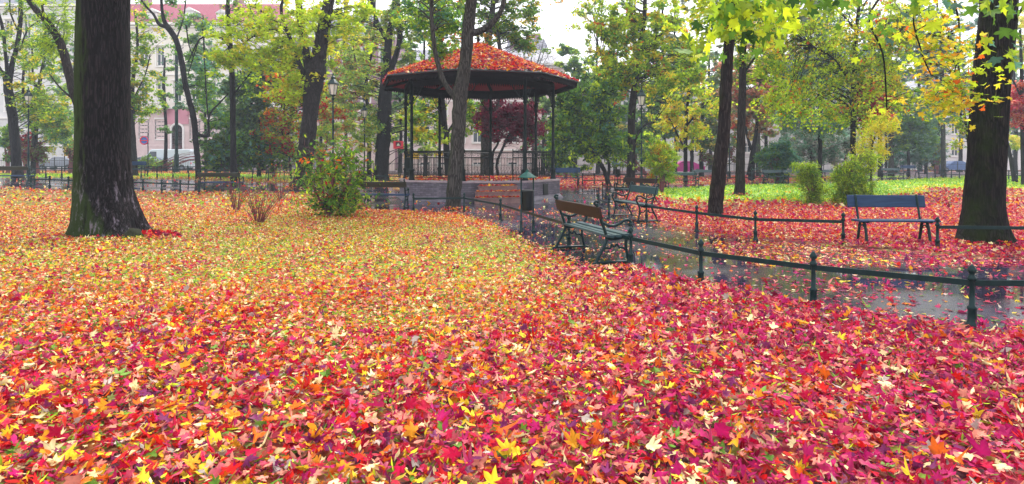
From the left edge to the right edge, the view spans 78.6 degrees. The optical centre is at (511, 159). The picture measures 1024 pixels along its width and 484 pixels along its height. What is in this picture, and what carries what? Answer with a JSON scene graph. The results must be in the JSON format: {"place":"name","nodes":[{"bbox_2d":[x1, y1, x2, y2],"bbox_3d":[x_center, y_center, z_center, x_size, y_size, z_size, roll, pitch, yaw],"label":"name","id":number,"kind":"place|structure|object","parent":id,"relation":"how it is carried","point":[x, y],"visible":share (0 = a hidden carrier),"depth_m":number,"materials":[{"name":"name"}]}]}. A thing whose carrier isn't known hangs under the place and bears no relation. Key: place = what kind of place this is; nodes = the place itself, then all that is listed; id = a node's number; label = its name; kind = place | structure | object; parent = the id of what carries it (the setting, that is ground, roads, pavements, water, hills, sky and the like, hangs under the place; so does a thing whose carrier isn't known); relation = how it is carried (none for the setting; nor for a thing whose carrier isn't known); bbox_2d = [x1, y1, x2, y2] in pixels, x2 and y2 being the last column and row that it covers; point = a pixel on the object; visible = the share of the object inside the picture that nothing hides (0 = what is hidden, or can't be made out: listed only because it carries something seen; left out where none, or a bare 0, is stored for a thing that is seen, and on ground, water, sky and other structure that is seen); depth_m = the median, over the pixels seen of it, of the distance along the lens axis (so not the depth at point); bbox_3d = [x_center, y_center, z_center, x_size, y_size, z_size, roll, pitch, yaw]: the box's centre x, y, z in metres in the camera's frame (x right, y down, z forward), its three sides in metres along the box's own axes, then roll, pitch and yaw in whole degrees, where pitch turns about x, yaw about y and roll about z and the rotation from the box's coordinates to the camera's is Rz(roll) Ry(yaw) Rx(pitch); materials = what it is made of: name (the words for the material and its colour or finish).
{"place":"outdoors","nodes":[
{"label":"outdoors","id":0,"kind":"place"},
{"bbox_2d":[148,149,194,169],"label":"parked van","id":1,"kind":"object","parent":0,"point":[158,153],"visible":0.21,"depth_m":65.17,"materials":[{"name":"white paint"}]},
{"bbox_2d":[0,168,1023,483],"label":"ground","id":2,"kind":"structure","parent":0,"point":[770,432],"depth_m":5.48,"materials":[{"name":"brown plant"}]},
{"bbox_2d":[0,124,24,173],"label":"bush","id":3,"kind":"object","parent":2,"relation":"on","point":[4,141],"visible":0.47,"depth_m":51.67,"materials":[{"name":"green plant"}]},
{"bbox_2d":[21,139,49,174],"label":"bush","id":4,"kind":"object","parent":2,"relation":"on","point":[38,155],"visible":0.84,"depth_m":47.69,"materials":[{"name":"green plant"}]},
{"bbox_2d":[0,0,73,177],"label":"forked tree","id":5,"kind":"object","parent":2,"relation":"on","point":[12,102],"visible":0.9,"depth_m":38.87,"materials":[{"name":"green plant"}]},
{"bbox_2d":[0,0,73,174],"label":"tree","id":6,"kind":"object","parent":2,"relation":"on","point":[56,136],"visible":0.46,"depth_m":47.80,"materials":[{"name":"green plant"}]},
{"bbox_2d":[0,0,75,167],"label":"house","id":7,"kind":"structure","parent":2,"relation":"on","point":[6,19],"depth_m":84.00,"materials":[{"name":"paint"}]},
{"bbox_2d":[8,0,75,105],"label":"leaning tree","id":8,"kind":"object","parent":2,"relation":"on","point":[45,44],"visible":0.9,"depth_m":25.89,"materials":[{"name":"green plant"}]},
{"bbox_2d":[33,19,73,147],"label":"tree","id":9,"kind":"object","parent":2,"relation":"on","point":[61,69],"visible":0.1,"depth_m":55.39,"materials":[{"name":"green plant"}]},
{"bbox_2d":[62,0,150,241],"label":"tree","id":10,"kind":"object","parent":2,"relation":"on","point":[104,202],"visible":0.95,"depth_m":12.49,"materials":[{"name":"brown plant"}]},
{"bbox_2d":[29,175,200,194],"bbox_3d":[-16.769,1.044,26.400,7.252,0.827,0.156,0,0,0],"label":"rail fence","id":11,"kind":"object","parent":2,"relation":"on","point":[142,182],"visible":0.62,"depth_m":26.39,"materials":[{"name":"black metal"}]},
{"bbox_2d":[130,0,184,175],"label":"tree","id":12,"kind":"object","parent":2,"relation":"on","point":[137,99],"visible":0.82,"depth_m":43.89,"materials":[{"name":"green plant"}]},
{"bbox_2d":[30,166,293,180],"bbox_3d":[-22.593,0.918,40.503,18.235,1.056,0.162,0,0,3],"label":"rail fence","id":13,"kind":"object","parent":2,"relation":"on","point":[172,169],"visible":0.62,"depth_m":40.43,"materials":[{"name":"black metal"}]},
{"bbox_2d":[154,57,174,171],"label":"tree","id":14,"kind":"object","parent":2,"relation":"on","point":[166,130],"visible":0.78,"depth_m":56.89,"materials":[{"name":"green plant"}]},
{"bbox_2d":[138,152,203,171],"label":"bush","id":15,"kind":"object","parent":2,"relation":"on","point":[154,163],"visible":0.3,"depth_m":56.59,"materials":[{"name":"green plant"}]},
{"bbox_2d":[173,49,179,172],"bbox_3d":[-29.524,-4.500,55.000,0.540,11.300,0.514,0,0,0],"label":"tram pole","id":16,"kind":"object","parent":2,"relation":"on","point":[176,158],"visible":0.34,"depth_m":54.88,"materials":[{"name":"metal"}]},
{"bbox_2d":[74,0,292,167],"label":"house","id":17,"kind":"structure","parent":2,"relation":"on","point":[151,124],"depth_m":80.00,"materials":[{"name":"pink paint"}]},
{"bbox_2d":[163,108,189,148],"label":"door","id":18,"kind":"structure","parent":17,"relation":"in","point":[183,115],"depth_m":79.84,"materials":[{"name":"pink paint"}]},
{"bbox_2d":[134,0,236,178],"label":"crooked tree","id":19,"kind":"object","parent":2,"relation":"on","point":[208,123],"visible":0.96,"depth_m":40.99,"materials":[{"name":"green plant"}]},
{"bbox_2d":[161,11,229,172],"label":"tree","id":20,"kind":"object","parent":2,"relation":"on","point":[193,38],"visible":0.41,"depth_m":51.68,"materials":[{"name":"green plant"}]},
{"bbox_2d":[189,126,275,177],"bbox_3d":[-19.202,-0.399,42.736,5.887,4.063,3.638,0,0,0],"label":"bush","id":21,"kind":"object","parent":2,"relation":"on","point":[216,151],"visible":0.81,"depth_m":42.53,"materials":[{"name":"green plant"}]},
{"bbox_2d":[188,0,276,183],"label":"straight tree","id":22,"kind":"object","parent":2,"relation":"on","point":[233,157],"visible":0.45,"depth_m":35.90,"materials":[{"name":"green plant"}]},
{"bbox_2d":[223,176,252,210],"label":"twig shrub","id":23,"kind":"object","parent":2,"relation":"on","point":[235,195],"visible":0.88,"depth_m":18.79,"materials":[{"name":"red plant"}]},
{"bbox_2d":[200,40,301,175],"bbox_3d":[-19.397,-3.969,46.992,8.324,10.736,4.825,0,0,-18],"label":"tree","id":24,"kind":"object","parent":2,"relation":"on","point":[247,114],"visible":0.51,"depth_m":46.11,"materials":[{"name":"green plant"}]},
{"bbox_2d":[235,180,281,225],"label":"twig shrub","id":25,"kind":"object","parent":2,"relation":"on","point":[255,213],"visible":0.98,"depth_m":15.20,"materials":[{"name":"red plant"}]},
{"bbox_2d":[255,128,299,178],"bbox_3d":[-17.284,-0.379,44.822,4.825,4.033,3.695,0,0,0],"label":"bush","id":26,"kind":"object","parent":2,"relation":"on","point":[276,158],"visible":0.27,"depth_m":44.58,"materials":[{"name":"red plant"}]},
{"bbox_2d":[257,160,303,199],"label":"twig shrub","id":27,"kind":"object","parent":2,"relation":"on","point":[280,186],"visible":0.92,"depth_m":24.02,"materials":[{"name":"red plant"}]},
{"bbox_2d":[199,0,384,187],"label":"forked tree","id":28,"kind":"object","parent":2,"relation":"on","point":[312,72],"visible":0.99,"depth_m":33.64,"materials":[{"name":"yellow plant"}]},
{"bbox_2d":[249,70,352,179],"bbox_3d":[-14.994,-2.432,44.033,7.100,7.909,3.658,0,0,0],"label":"tree","id":29,"kind":"object","parent":2,"relation":"on","point":[285,124],"visible":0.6,"depth_m":43.59,"materials":[{"name":"green plant"}]},
{"bbox_2d":[314,124,338,174],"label":"bush","id":30,"kind":"object","parent":2,"relation":"on","point":[325,129],"visible":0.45,"depth_m":49.90,"materials":[{"name":"green plant"}]},
{"bbox_2d":[293,52,363,158],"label":"tree","id":31,"kind":"object","parent":2,"relation":"on","point":[337,125],"visible":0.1,"depth_m":61.56,"materials":[{"name":"green plant"}]},
{"bbox_2d":[287,132,389,219],"bbox_3d":[-4.740,0.689,17.297,2.947,2.873,1.998,0,0,0],"label":"shrub","id":32,"kind":"object","parent":2,"relation":"on","point":[327,202],"visible":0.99,"depth_m":17.18,"materials":[{"name":"green plant"}]},
{"bbox_2d":[310,0,377,170],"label":"tree","id":33,"kind":"object","parent":2,"relation":"on","point":[345,133],"visible":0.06,"depth_m":67.92,"materials":[{"name":"green plant"}]},
{"bbox_2d":[289,8,404,169],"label":"house","id":34,"kind":"structure","parent":2,"relation":"on","point":[393,156],"depth_m":84.00,"materials":[{"name":"brick"}]},
{"bbox_2d":[317,0,393,177],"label":"slender tree","id":35,"kind":"object","parent":2,"relation":"on","point":[339,99],"visible":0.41,"depth_m":51.84,"materials":[{"name":"green plant"}]},
{"bbox_2d":[327,0,448,181],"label":"forked tree","id":36,"kind":"object","parent":2,"relation":"on","point":[382,122],"visible":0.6,"depth_m":45.66,"materials":[{"name":"green plant"}]},
{"bbox_2d":[360,56,437,172],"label":"tree","id":37,"kind":"object","parent":2,"relation":"on","point":[399,96],"visible":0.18,"depth_m":63.86,"materials":[{"name":"green plant"}]},
{"bbox_2d":[374,0,445,176],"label":"tree","id":38,"kind":"object","parent":2,"relation":"on","point":[421,56],"visible":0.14,"depth_m":57.85,"materials":[{"name":"green plant"}]},
{"bbox_2d":[390,0,480,175],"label":"tree","id":39,"kind":"object","parent":2,"relation":"on","point":[445,130],"visible":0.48,"depth_m":41.82,"materials":[{"name":"green plant"}]},
{"bbox_2d":[290,158,593,175],"bbox_3d":[-6.707,0.681,60.000,29.350,1.837,0.121,0,0,0],"label":"street railing","id":40,"kind":"object","parent":2,"relation":"on","point":[402,164],"visible":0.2,"depth_m":59.99,"materials":[{"name":"metal"}]},
{"bbox_2d":[389,0,505,209],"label":"forked tree","id":41,"kind":"object","parent":2,"relation":"on","point":[458,93],"visible":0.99,"depth_m":19.93,"materials":[{"name":"grey plant"}]},
{"bbox_2d":[397,44,566,171],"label":"house","id":42,"kind":"structure","parent":2,"relation":"on","point":[473,142],"depth_m":86.00,"materials":[{"name":"white paint"}]},
{"bbox_2d":[435,0,564,176],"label":"tree","id":43,"kind":"object","parent":2,"relation":"on","point":[499,31],"visible":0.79,"depth_m":39.76,"materials":[{"name":"green plant"}]},
{"bbox_2d":[471,98,550,175],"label":"maple tree","id":44,"kind":"object","parent":2,"relation":"on","point":[510,118],"visible":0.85,"depth_m":38.08,"materials":[{"name":"red plant"}]},
{"bbox_2d":[0,170,1023,483],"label":"fallen leaves","id":45,"kind":"object","parent":2,"relation":"on","point":[820,384],"visible":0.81,"depth_m":4.66,"materials":[{"name":"red plant"}]},
{"bbox_2d":[21,185,1023,249],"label":"fallen leaves","id":46,"kind":"object","parent":2,"relation":"on","point":[1011,245],"visible":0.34,"depth_m":12.01,"materials":[{"name":"red plant"}]},
{"bbox_2d":[46,168,1020,175],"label":"kerb","id":47,"kind":"structure","parent":2,"relation":"on","point":[827,173],"depth_m":71.95,"materials":[{"name":"grey concrete"}]},
{"bbox_2d":[520,96,558,173],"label":"tree","id":48,"kind":"object","parent":2,"relation":"on","point":[547,109],"visible":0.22,"depth_m":63.80,"materials":[{"name":"green plant"}]},
{"bbox_2d":[538,43,601,175],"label":"tree","id":49,"kind":"object","parent":2,"relation":"on","point":[573,62],"visible":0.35,"depth_m":59.76,"materials":[{"name":"green plant"}]},
{"bbox_2d":[530,70,640,185],"bbox_3d":[4.448,-1.798,37.700,6.308,7.148,4.392,0,0,22],"label":"slanting tree","id":50,"kind":"object","parent":2,"relation":"on","point":[579,131],"visible":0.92,"depth_m":37.52,"materials":[{"name":"green plant"}]},
{"bbox_2d":[556,0,627,173],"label":"tree","id":51,"kind":"object","parent":2,"relation":"on","point":[589,51],"visible":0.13,"depth_m":65.60,"materials":[{"name":"green plant"}]},
{"bbox_2d":[604,131,661,177],"bbox_3d":[9.547,-0.361,49.901,5.643,4.251,3.306,0,0,0],"label":"bush","id":52,"kind":"object","parent":2,"relation":"on","point":[647,135],"visible":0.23,"depth_m":49.73,"materials":[{"name":"green plant"}]},
{"bbox_2d":[614,175,657,201],"bbox_3d":[4.772,1.100,24.213,0.688,0.992,1.940,0,0,-30],"label":"park bench","id":53,"kind":"object","parent":2,"relation":"on","point":[644,180],"visible":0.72,"depth_m":24.40,"materials":[{"name":"green paint"}]},
{"bbox_2d":[565,0,713,185],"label":"tree","id":54,"kind":"object","parent":2,"relation":"on","point":[646,54],"visible":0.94,"depth_m":38.53,"materials":[{"name":"green plant"}]},
{"bbox_2d":[637,132,681,192],"bbox_3d":[7.300,0.157,30.522,2.023,3.131,1.881,0,0,-35],"label":"round bush","id":55,"kind":"object","parent":2,"relation":"on","point":[659,157],"visible":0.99,"depth_m":30.35,"materials":[{"name":"green plant"}]},
{"bbox_2d":[624,10,706,167],"bbox_3d":[12.630,-5.738,54.356,8.484,14.925,5.909,0,0,0],"label":"tree","id":56,"kind":"object","parent":2,"relation":"on","point":[655,108],"visible":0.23,"depth_m":54.49,"materials":[{"name":"green plant"}]},
{"bbox_2d":[568,79,769,170],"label":"house","id":57,"kind":"structure","parent":2,"relation":"on","point":[580,161],"depth_m":92.00,"materials":[{"name":"paint"}]},
{"bbox_2d":[353,192,1023,327],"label":"rail fence","id":58,"kind":"object","parent":2,"relation":"on","point":[971,281],"visible":0.84,"depth_m":6.78,"materials":[{"name":"black metal"}]},
{"bbox_2d":[645,79,737,183],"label":"yellow tree","id":59,"kind":"object","parent":2,"relation":"on","point":[690,131],"visible":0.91,"depth_m":41.80,"materials":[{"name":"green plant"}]},
{"bbox_2d":[682,51,737,175],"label":"tree","id":60,"kind":"object","parent":2,"relation":"on","point":[706,143],"visible":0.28,"depth_m":57.63,"materials":[{"name":"green plant"}]},
{"bbox_2d":[696,144,735,166],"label":"bush","id":61,"kind":"object","parent":2,"relation":"on","point":[708,157],"visible":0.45,"depth_m":55.80,"materials":[{"name":"green plant"}]},
{"bbox_2d":[597,193,845,243],"bbox_3d":[3.948,1.290,14.963,1.204,0.600,7.818,0,0,-29],"label":"rail fence","id":62,"kind":"object","parent":2,"relation":"on","point":[755,219],"visible":0.94,"depth_m":12.50,"materials":[{"name":"black metal"}]},
{"bbox_2d":[661,0,799,218],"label":"slim tree","id":63,"kind":"object","parent":2,"relation":"on","point":[717,190],"visible":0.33,"depth_m":16.96,"materials":[{"name":"brown plant"}]},
{"bbox_2d":[656,0,807,195],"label":"slim tree","id":64,"kind":"object","parent":2,"relation":"on","point":[742,69],"visible":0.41,"depth_m":27.86,"materials":[{"name":"green plant"}]},
{"bbox_2d":[695,44,778,173],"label":"tree","id":65,"kind":"object","parent":2,"relation":"on","point":[719,46],"visible":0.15,"depth_m":71.38,"materials":[{"name":"green plant"}]},
{"bbox_2d":[711,54,791,180],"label":"tree","id":66,"kind":"object","parent":2,"relation":"on","point":[753,93],"visible":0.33,"depth_m":46.83,"materials":[{"name":"green plant"}]},
{"bbox_2d":[750,134,805,181],"bbox_3d":[19.086,-0.061,45.389,3.684,3.748,3.936,0,0,0],"label":"round bush","id":67,"kind":"object","parent":2,"relation":"on","point":[779,155],"visible":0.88,"depth_m":44.61,"materials":[{"name":"green plant"}]},
{"bbox_2d":[733,19,829,176],"bbox_3d":[22.739,-6.343,55.763,9.022,16.146,6.991,0,0,0],"label":"tree","id":68,"kind":"object","parent":2,"relation":"on","point":[770,131],"visible":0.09,"depth_m":55.82,"materials":[{"name":"green plant"}]},
{"bbox_2d":[783,160,831,204],"bbox_3d":[10.367,0.928,21.969,1.552,1.908,1.447,0,0,-35],"label":"round bush","id":69,"kind":"object","parent":2,"relation":"on","point":[809,178],"visible":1,"depth_m":21.76,"materials":[{"name":"green plant"}]},
{"bbox_2d":[763,13,865,182],"bbox_3d":[20.313,-4.246,42.142,6.286,11.937,4.383,0,0,-16],"label":"conifer","id":70,"kind":"object","parent":2,"relation":"on","point":[819,130],"visible":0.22,"depth_m":41.70,"materials":[{"name":"green plant"}]},
{"bbox_2d":[775,128,868,166],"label":"tree","id":71,"kind":"object","parent":2,"relation":"on","point":[832,150],"visible":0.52,"depth_m":49.47,"materials":[{"name":"green plant"}]},
{"bbox_2d":[770,76,899,169],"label":"house","id":72,"kind":"structure","parent":2,"relation":"on","point":[777,137],"depth_m":98.00,"materials":[{"name":"paint"}]},
{"bbox_2d":[665,0,1023,247],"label":"tree","id":73,"kind":"object","parent":2,"relation":"on","point":[995,65],"visible":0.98,"depth_m":9.93,"materials":[{"name":"yellow plant"}]},
{"bbox_2d":[746,0,942,159],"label":"birch tree","id":74,"kind":"object","parent":2,"relation":"on","point":[850,114],"visible":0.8,"depth_m":29.59,"materials":[{"name":"green plant"}]},
{"bbox_2d":[820,147,884,206],"bbox_3d":[11.800,0.632,21.636,2.030,2.426,1.872,0,0,0],"label":"round bush","id":75,"kind":"object","parent":2,"relation":"on","point":[849,178],"visible":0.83,"depth_m":21.48,"materials":[{"name":"green plant"}]},
{"bbox_2d":[849,105,902,191],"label":"tree","id":76,"kind":"object","parent":2,"relation":"on","point":[878,149],"visible":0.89,"depth_m":24.89,"materials":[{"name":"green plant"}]},
{"bbox_2d":[839,74,913,148],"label":"maple tree","id":77,"kind":"object","parent":2,"relation":"on","point":[872,104],"visible":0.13,"depth_m":32.73,"materials":[{"name":"yellow plant"}]},
{"bbox_2d":[858,24,905,177],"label":"tree","id":78,"kind":"object","parent":2,"relation":"on","point":[880,174],"visible":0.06,"depth_m":56.85,"materials":[{"name":"green plant"}]},
{"bbox_2d":[846,194,940,245],"bbox_3d":[7.172,1.123,11.780,1.440,0.936,0.542,0,0,3],"label":"park bench","id":79,"kind":"object","parent":2,"relation":"on","point":[915,200],"visible":0.88,"depth_m":11.97,"materials":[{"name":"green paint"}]},
{"bbox_2d":[883,151,917,172],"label":"bush","id":80,"kind":"object","parent":2,"relation":"on","point":[898,156],"visible":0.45,"depth_m":65.45,"materials":[{"name":"green plant"}]},
{"bbox_2d":[860,2,961,176],"bbox_3d":[37.784,-6.633,60.251,8.887,16.713,6.462,0,0,-26],"label":"tree","id":81,"kind":"object","parent":2,"relation":"on","point":[891,156],"visible":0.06,"depth_m":59.77,"materials":[{"name":"green plant"}]},
{"bbox_2d":[882,105,949,176],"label":"tree","id":82,"kind":"object","parent":2,"relation":"on","point":[911,136],"visible":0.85,"depth_m":59.32,"materials":[{"name":"green plant"}]},
{"bbox_2d":[900,88,950,172],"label":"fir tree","id":83,"kind":"object","parent":2,"relation":"on","point":[925,163],"visible":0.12,"depth_m":65.58,"materials":[{"name":"green plant"}]},
{"bbox_2d":[892,5,969,175],"bbox_3d":[41.221,-7.167,62.044,8.866,17.794,4.933,0,0,0],"label":"tree","id":84,"kind":"object","parent":2,"relation":"on","point":[943,147],"visible":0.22,"depth_m":61.82,"materials":[{"name":"green plant"}]},
{"bbox_2d":[920,143,951,173],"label":"bush","id":85,"kind":"object","parent":2,"relation":"on","point":[935,163],"visible":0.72,"depth_m":63.86,"materials":[{"name":"green plant"}]},
{"bbox_2d":[913,30,976,151],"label":"tree","id":86,"kind":"object","parent":2,"relation":"on","point":[960,127],"visible":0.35,"depth_m":29.97,"materials":[{"name":"yellow plant"}]},
{"bbox_2d":[930,11,977,171],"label":"tree","id":87,"kind":"object","parent":2,"relation":"on","point":[960,154],"visible":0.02,"depth_m":77.84,"materials":[{"name":"green plant"}]},
{"bbox_2d":[900,74,1020,169],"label":"house","id":88,"kind":"structure","parent":2,"relation":"on","point":[954,155],"depth_m":100.00,"materials":[{"name":"paint"}]},
{"bbox_2d":[933,217,1023,251],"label":"rail fence","id":89,"kind":"object","parent":2,"relation":"on","point":[938,227],"visible":0.86,"depth_m":10.85,"materials":[{"name":"black metal"}]},
{"bbox_2d":[1009,12,1023,150],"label":"tree","id":90,"kind":"object","parent":2,"relation":"on","point":[1016,141],"visible":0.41,"depth_m":49.97,"materials":[{"name":"yellow plant"}]},
{"bbox_2d":[1010,30,1023,184],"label":"maple tree","id":91,"kind":"object","parent":2,"relation":"on","point":[1017,109],"visible":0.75,"depth_m":39.91,"materials":[{"name":"red plant"}]},
{"bbox_2d":[0,176,1023,331],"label":"path","id":92,"kind":"structure","parent":0,"point":[952,300],"depth_m":10.08,"materials":[{"name":"grey asphalt"}]},
{"bbox_2d":[24,87,32,178],"bbox_3d":[-29.784,-1.670,38.500,0.550,5.640,0.476,0,0,-6],"label":"street lamp","id":93,"kind":"object","parent":92,"relation":"on","point":[28,95],"visible":0.88,"depth_m":38.45,"materials":[{"name":"metal"}]},
{"bbox_2d":[197,170,243,192],"bbox_3d":[-13.107,0.962,28.175,1.900,0.992,0.688,0,0,0],"label":"park bench","id":94,"kind":"object","parent":92,"relation":"on","point":[203,175],"visible":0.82,"depth_m":27.94,"materials":[{"name":"green paint"}]},
{"bbox_2d":[327,73,338,171],"bbox_3d":[-8.306,-1.237,29.000,0.550,5.640,0.476,0,0,0],"label":"street lamp","id":95,"kind":"object","parent":92,"relation":"on","point":[332,83],"visible":0.77,"depth_m":28.95,"materials":[{"name":"metal"}]},
{"bbox_2d":[350,179,409,208],"bbox_3d":[-4.352,1.100,20.575,1.900,0.992,0.688,0,0,4],"label":"park bench","id":96,"kind":"object","parent":92,"relation":"on","point":[389,184],"visible":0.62,"depth_m":20.33,"materials":[{"name":"green paint"}]},
{"bbox_2d":[382,36,577,203],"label":"bandstand","id":97,"kind":"structure","parent":92,"relation":"on","point":[485,83],"depth_m":24.84,"materials":[{"name":"black metal"}]},
{"bbox_2d":[405,174,549,197],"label":"fallen leaves","id":98,"kind":"object","parent":97,"relation":"on","point":[501,178],"visible":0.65,"depth_m":24.66,"materials":[{"name":"red plant"}]},
{"bbox_2d":[382,42,578,83],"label":"fallen leaves","id":99,"kind":"object","parent":97,"relation":"on","point":[453,62],"visible":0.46,"depth_m":24.33,"materials":[{"name":"red plant"}]},
{"bbox_2d":[0,176,1023,329],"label":"fallen leaves","id":100,"kind":"object","parent":92,"relation":"on","point":[1007,322],"visible":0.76,"depth_m":9.74,"materials":[{"name":"plant"}]},
{"bbox_2d":[518,169,536,232],"bbox_3d":[0.335,0.897,13.700,0.410,1.385,0.410,0,0,-29],"label":"litter bin","id":101,"kind":"object","parent":92,"relation":"on","point":[526,200],"visible":1,"depth_m":13.61,"materials":[{"name":"metal"}]},
{"bbox_2d":[553,194,632,264],"bbox_3d":[1.296,1.100,10.373,0.688,0.992,1.940,0,0,-16],"label":"park bench","id":102,"kind":"object","parent":92,"relation":"on","point":[594,211],"visible":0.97,"depth_m":9.96,"materials":[{"name":"green paint"}]},
{"bbox_2d":[611,181,659,221],"bbox_3d":[3.305,1.100,16.855,0.688,0.992,1.900,0,0,-11],"label":"park bench","id":103,"kind":"object","parent":92,"relation":"on","point":[644,189],"visible":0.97,"depth_m":16.67,"materials":[{"name":"green paint"}]},
{"bbox_2d":[637,86,645,185],"bbox_3d":[7.107,-1.220,34.300,0.550,5.640,0.476,0,0,-6],"label":"street lamp","id":104,"kind":"object","parent":92,"relation":"on","point":[641,96],"visible":0.93,"depth_m":34.24,"materials":[{"name":"metal"}]},
{"bbox_2d":[131,0,1023,80],"label":"sky","id":105,"kind":"structure","parent":0,"point":[554,18],"materials":[{"name":"white"}]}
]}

